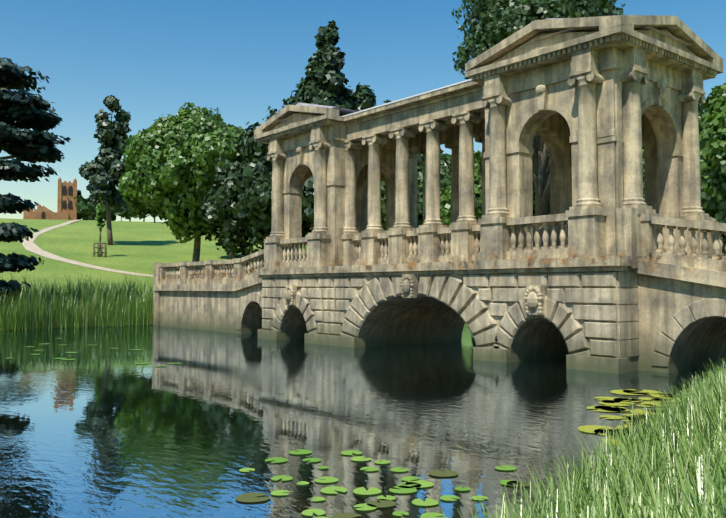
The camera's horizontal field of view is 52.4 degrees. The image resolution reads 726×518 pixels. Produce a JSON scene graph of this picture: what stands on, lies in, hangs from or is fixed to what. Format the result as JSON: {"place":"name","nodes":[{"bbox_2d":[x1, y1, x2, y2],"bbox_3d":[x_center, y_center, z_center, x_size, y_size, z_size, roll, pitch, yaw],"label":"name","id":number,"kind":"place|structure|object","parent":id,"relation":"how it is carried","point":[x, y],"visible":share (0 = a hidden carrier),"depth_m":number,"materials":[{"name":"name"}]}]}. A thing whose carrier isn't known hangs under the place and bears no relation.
{"place":"outdoors","nodes":[
{"label":"outdoors","id":0,"kind":"place"},
{"bbox_2d":[22,220,152,276],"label":"path","id":1,"kind":"structure","parent":0,"point":[29,245],"depth_m":120.38,"materials":[{"name":"beige gravel"}]},
{"bbox_2d":[0,218,307,330],"bbox_3d":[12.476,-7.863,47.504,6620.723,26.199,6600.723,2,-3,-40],"label":"ground","id":2,"kind":"structure","parent":0,"point":[139,247],"depth_m":130.89,"materials":[{"name":"green plant"}]},
{"bbox_2d":[23,177,76,219],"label":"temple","id":3,"kind":"structure","parent":2,"relation":"on","point":[66,213],"depth_m":275.25,"materials":[{"name":"orange brick"}]},
{"bbox_2d":[41,185,72,217],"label":"windows","id":4,"kind":"structure","parent":3,"relation":"attached to","point":[64,190],"depth_m":276.21,"materials":[{"name":"black glass"}]},
{"bbox_2d":[93,242,106,256],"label":"tree guard","id":5,"kind":"object","parent":2,"relation":"on","point":[101,252],"visible":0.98,"depth_m":120.20,"materials":[{"name":"brown wood"}]},
{"bbox_2d":[0,11,723,270],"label":"bark","id":6,"kind":"object","parent":2,"relation":"on","point":[541,168],"visible":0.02,"depth_m":60.02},
{"bbox_2d":[0,58,70,296],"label":"cedar tree","id":7,"kind":"object","parent":6,"relation":"attached to","point":[35,145],"visible":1,"depth_m":37.55,"materials":[{"name":"green plant"}]},
{"bbox_2d":[79,95,131,208],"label":"tree","id":8,"kind":"object","parent":6,"relation":"on","point":[103,183],"visible":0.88,"depth_m":140.67,"materials":[{"name":"green plant"}]},
{"bbox_2d":[95,102,245,243],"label":"lime foliage","id":9,"kind":"object","parent":6,"relation":"attached to","point":[173,163],"visible":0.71,"depth_m":97.92,"materials":[{"name":"green plant"}]},
{"bbox_2d":[82,20,419,261],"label":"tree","id":10,"kind":"object","parent":6,"relation":"attached to","point":[240,193],"visible":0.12,"depth_m":76.92,"materials":[{"name":"green plant"}]},
{"bbox_2d":[451,0,624,79],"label":"tree","id":11,"kind":"object","parent":6,"relation":"on","point":[498,21],"visible":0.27,"depth_m":56.79,"materials":[{"name":"green plant"}]},
{"bbox_2d":[440,83,725,255],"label":"tree","id":12,"kind":"object","parent":6,"relation":"on","point":[712,136],"visible":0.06,"depth_m":45.08,"materials":[{"name":"green plant"}]},
{"bbox_2d":[67,102,724,244],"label":"foliage","id":13,"kind":"object","parent":2,"relation":"on","point":[84,208],"visible":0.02,"depth_m":82.34,"materials":[{"name":"green plant"}]},
{"bbox_2d":[153,15,725,373],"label":"bridge","id":14,"kind":"structure","parent":2,"relation":"on","point":[593,103],"depth_m":21.36,"materials":[{"name":"beige stone"}]},
{"bbox_2d":[341,79,471,116],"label":"roof","id":15,"kind":"structure","parent":14,"relation":"on","point":[408,97],"depth_m":25.11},
{"bbox_2d":[236,272,725,366],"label":"bridge stonework","id":16,"kind":"object","parent":14,"relation":"attached to","point":[572,326],"visible":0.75,"depth_m":20.72,"materials":[{"name":"beige stone"}]},
{"bbox_2d":[279,18,691,121],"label":"pediment","id":17,"kind":"structure","parent":14,"relation":"attached to","point":[342,111],"depth_m":20.56,"materials":[{"name":"beige stone"}]},
{"bbox_2d":[0,323,725,517],"bbox_3d":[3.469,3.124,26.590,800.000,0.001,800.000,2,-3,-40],"label":"water","id":18,"kind":"structure","parent":0,"point":[98,427],"depth_m":11.48,"materials":[{"name":"blue liquid"}]},
{"bbox_2d":[0,270,153,330],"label":"reeds","id":19,"kind":"object","parent":18,"relation":"in","point":[117,305],"visible":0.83,"depth_m":39.37,"materials":[{"name":"green plant"}]},
{"bbox_2d":[11,338,680,517],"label":"lily pads","id":20,"kind":"object","parent":18,"relation":"on","point":[412,484],"visible":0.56,"depth_m":8.09,"materials":[{"name":"green plant"}]},
{"bbox_2d":[0,0,725,221],"label":"sky","id":21,"kind":"structure","parent":0,"point":[241,58],"materials":[{"name":"blue"}]},
{"bbox_2d":[441,358,725,517],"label":"bank grass","id":22,"kind":"structure","parent":0,"point":[588,491],"depth_m":4.92,"materials":[{"name":"green plant"}]}
]}

